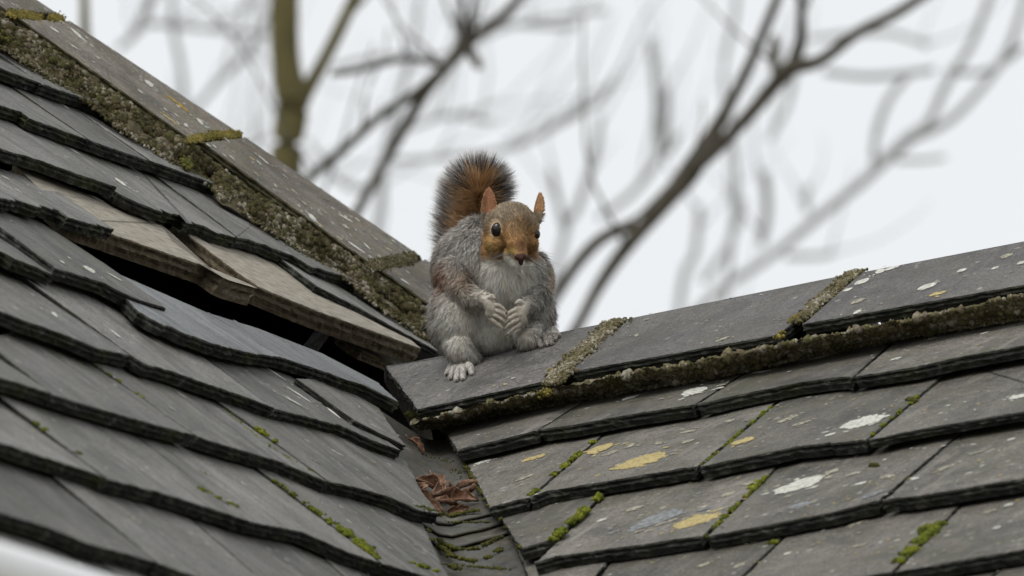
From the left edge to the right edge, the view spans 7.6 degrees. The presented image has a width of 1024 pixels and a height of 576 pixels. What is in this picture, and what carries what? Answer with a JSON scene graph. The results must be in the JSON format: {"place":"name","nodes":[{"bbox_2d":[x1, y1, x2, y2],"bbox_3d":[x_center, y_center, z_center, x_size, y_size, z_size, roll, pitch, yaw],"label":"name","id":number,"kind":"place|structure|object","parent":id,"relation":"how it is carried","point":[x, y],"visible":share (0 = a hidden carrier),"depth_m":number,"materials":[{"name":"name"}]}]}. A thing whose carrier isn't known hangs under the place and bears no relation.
{"place":"outdoors","nodes":[
{"label":"outdoors","id":0,"kind":"place"},
{"bbox_2d":[0,542,107,575],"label":"white pipe","id":1,"kind":"object","parent":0,"point":[15,561],"visible":1,"depth_m":5.01,"materials":[{"name":"plastic"}]},
{"bbox_2d":[0,51,447,575],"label":"slate roof","id":2,"kind":"structure","parent":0,"point":[121,495],"depth_m":7.56,"materials":[{"name":"grey stone"}]},
{"bbox_2d":[9,165,255,305],"bbox_3d":[-0.419,-0.059,8.150,0.213,0.023,0.402,34,6,37],"label":"timber board","id":3,"kind":"object","parent":2,"relation":"on","point":[155,245],"visible":0.88,"depth_m":8.16,"materials":[{"name":"brown wood"}]},
{"bbox_2d":[113,276,279,367],"bbox_3d":[-0.359,0.033,7.869,0.160,0.139,0.350,-5,-19,14],"label":"slipped slate","id":4,"kind":"object","parent":2,"relation":"on","point":[178,322],"visible":0.81,"depth_m":7.84,"materials":[{"name":"grey stone"}]},
{"bbox_2d":[0,0,442,356],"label":"hip capping","id":5,"kind":"object","parent":2,"relation":"on","point":[259,187],"visible":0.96,"depth_m":8.73,"materials":[{"name":"stone"}]},
{"bbox_2d":[32,364,440,571],"bbox_3d":[-0.320,0.146,7.338,0.232,0.250,0.703,-10,-21,28],"label":"moss","id":6,"kind":"object","parent":2,"relation":"on","point":[362,544],"visible":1,"depth_m":7.45,"materials":[{"name":"green plant"}]},
{"bbox_2d":[169,225,420,362],"bbox_3d":[-0.250,0.001,8.532,0.245,0.022,0.403,35,7,37],"label":"timber board","id":7,"kind":"object","parent":2,"relation":"on","point":[279,291],"visible":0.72,"depth_m":8.44,"materials":[{"name":"brown wood"}]},
{"bbox_2d":[207,312,398,412],"bbox_3d":[-0.216,0.083,8.172,0.108,0.105,0.329,-10,-21,26],"label":"slipped slate","id":8,"kind":"object","parent":2,"relation":"on","point":[301,360],"visible":0.92,"depth_m":8.16,"materials":[{"name":"grey stone"}]},
{"bbox_2d":[334,337,405,369],"bbox_3d":[-0.145,0.083,8.717,0.152,0.012,0.284,29,2,37],"label":"timber board","id":9,"kind":"object","parent":2,"relation":"on","point":[373,358],"visible":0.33,"depth_m":8.60,"materials":[{"name":"brown wood"}]},
{"bbox_2d":[38,0,1023,331],"label":"sky","id":10,"kind":"structure","parent":0,"point":[976,193],"materials":[{"name":"white"}]},
{"bbox_2d":[432,320,1023,575],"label":"slate roof","id":11,"kind":"structure","parent":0,"point":[824,499],"depth_m":7.67,"materials":[{"name":"grey stone"}]},
{"bbox_2d":[284,371,525,575],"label":"valley gutter","id":12,"kind":"object","parent":11,"relation":"attached to","point":[463,535],"visible":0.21,"depth_m":7.90,"materials":[{"name":"grey metal"}]},
{"bbox_2d":[405,434,424,454],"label":"dead leaf","id":13,"kind":"object","parent":12,"relation":"on","point":[418,443],"visible":1,"depth_m":8.17,"materials":[{"name":"brown plant"}]},
{"bbox_2d":[417,482,428,489],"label":"dead leaf","id":14,"kind":"object","parent":12,"relation":"on","point":[423,485],"visible":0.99,"depth_m":7.99,"materials":[{"name":"brown plant"}]},
{"bbox_2d":[415,474,437,488],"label":"dead leaf","id":15,"kind":"object","parent":12,"relation":"on","point":[431,480],"visible":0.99,"depth_m":8.02,"materials":[{"name":"brown plant"}]},
{"bbox_2d":[419,487,444,512],"bbox_3d":[-0.092,0.217,7.955,0.064,0.014,0.014,36,-36,-2],"label":"dead leaf","id":16,"kind":"object","parent":12,"relation":"on","point":[435,503],"visible":0.5,"depth_m":7.96,"materials":[{"name":"brown plant"}]},
{"bbox_2d":[429,482,449,497],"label":"dead leaf","id":17,"kind":"object","parent":12,"relation":"on","point":[437,490],"visible":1,"depth_m":8.00,"materials":[{"name":"brown plant"}]},
{"bbox_2d":[430,470,446,488],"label":"dead leaf","id":18,"kind":"object","parent":17,"relation":"on","point":[440,478],"visible":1,"depth_m":8.03,"materials":[{"name":"brown plant"}]},
{"bbox_2d":[429,493,463,505],"bbox_3d":[-0.067,0.223,7.974,0.060,0.013,0.017,29,0,-44],"label":"dead leaf","id":19,"kind":"object","parent":12,"relation":"on","point":[444,499],"visible":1,"depth_m":7.97,"materials":[{"name":"brown plant"}]},
{"bbox_2d":[436,479,478,497],"bbox_3d":[-0.067,0.215,8.009,0.071,0.014,0.012,-21,-28,-11],"label":"dead leaf","id":20,"kind":"object","parent":12,"relation":"on","point":[463,483],"visible":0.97,"depth_m":8.01,"materials":[{"name":"brown plant"}]},
{"bbox_2d":[447,504,468,513],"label":"dead leaf","id":21,"kind":"object","parent":12,"relation":"on","point":[458,508],"visible":0.99,"depth_m":7.96,"materials":[{"name":"brown plant"}]},
{"bbox_2d":[415,454,510,570],"bbox_3d":[-0.063,0.227,7.939,0.092,0.289,0.562,1,-19,-3],"label":"moss","id":22,"kind":"object","parent":12,"relation":"on","point":[442,545],"visible":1,"depth_m":7.78,"materials":[{"name":"plant"}]},
{"bbox_2d":[450,487,478,501],"bbox_3d":[-0.056,0.218,7.984,0.048,0.016,0.017,-8,-45,42],"label":"dead leaf","id":23,"kind":"object","parent":12,"relation":"on","point":[464,495],"visible":1,"depth_m":7.98,"materials":[{"name":"brown plant"}]},
{"bbox_2d":[464,483,476,492],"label":"dead leaf","id":24,"kind":"object","parent":12,"relation":"on","point":[471,489],"visible":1,"depth_m":8.01,"materials":[{"name":"brown plant"}]},
{"bbox_2d":[404,396,917,549],"bbox_3d":[0.099,0.155,7.849,0.356,0.422,1.173,14,-23,-35],"label":"moss","id":25,"kind":"object","parent":11,"relation":"on","point":[411,414],"visible":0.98,"depth_m":7.94,"materials":[{"name":"green plant"}]},
{"bbox_2d":[384,241,1023,439],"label":"ridge capping","id":26,"kind":"object","parent":11,"relation":"on","point":[848,310],"visible":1,"depth_m":8.14,"materials":[{"name":"stone"}]},
{"bbox_2d":[422,147,561,381],"bbox_3d":[-0.021,-0.016,8.407,0.159,0.286,0.185,0,-18,0],"label":"squirrel","id":27,"kind":"object","parent":26,"relation":"on","point":[492,276],"visible":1,"depth_m":8.37,"materials":[{"name":"fur"}]},
{"bbox_2d":[526,394,948,564],"bbox_3d":[0.267,0.216,7.609,0.357,0.386,0.856,12,-22,-32],"label":"moss","id":28,"kind":"object","parent":11,"relation":"on","point":[926,532],"visible":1,"depth_m":7.63,"materials":[{"name":"green plant"}]},
{"label":"ground","id":29,"kind":"structure","parent":0,"visible":0},
{"bbox_2d":[80,0,89,33],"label":"bare tree","id":30,"kind":"object","parent":29,"relation":"on","point":[84,17],"visible":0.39,"depth_m":25.48,"materials":[{"name":"plant"}]},
{"bbox_2d":[116,0,454,145],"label":"bare tree","id":31,"kind":"object","parent":29,"relation":"on","point":[173,24],"visible":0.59,"depth_m":71.97,"materials":[{"name":"grey plant"}]},
{"bbox_2d":[270,0,365,174],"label":"bare tree","id":32,"kind":"object","parent":29,"relation":"on","point":[294,90],"visible":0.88,"depth_m":25.46,"materials":[{"name":"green plant"}]},
{"bbox_2d":[195,0,523,214],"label":"bare tree","id":33,"kind":"object","parent":29,"relation":"on","point":[423,90],"visible":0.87,"depth_m":23.99,"materials":[{"name":"brown plant"}]},
{"bbox_2d":[266,0,675,230],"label":"bare tree","id":34,"kind":"object","parent":29,"relation":"on","point":[594,102],"visible":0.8,"depth_m":65.95,"materials":[{"name":"grey plant"}]},
{"bbox_2d":[498,0,718,284],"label":"bare tree","id":35,"kind":"object","parent":29,"relation":"on","point":[661,128],"visible":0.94,"depth_m":68.97,"materials":[{"name":"grey plant"}]},
{"bbox_2d":[553,0,925,330],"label":"bare tree","id":36,"kind":"object","parent":29,"relation":"on","point":[712,143],"visible":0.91,"depth_m":23.97,"materials":[{"name":"brown plant"}]},
{"bbox_2d":[652,0,930,308],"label":"bare tree","id":37,"kind":"object","parent":29,"relation":"on","point":[764,177],"visible":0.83,"depth_m":77.97,"materials":[{"name":"grey plant"}]},
{"bbox_2d":[720,0,999,299],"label":"bare tree","id":38,"kind":"object","parent":29,"relation":"on","point":[734,148],"visible":0.6,"depth_m":74.97,"materials":[{"name":"grey plant"}]},
{"bbox_2d":[697,0,1023,304],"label":"bare tree","id":39,"kind":"object","parent":29,"relation":"on","point":[926,127],"visible":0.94,"depth_m":50.98,"materials":[{"name":"grey plant"}]}
]}

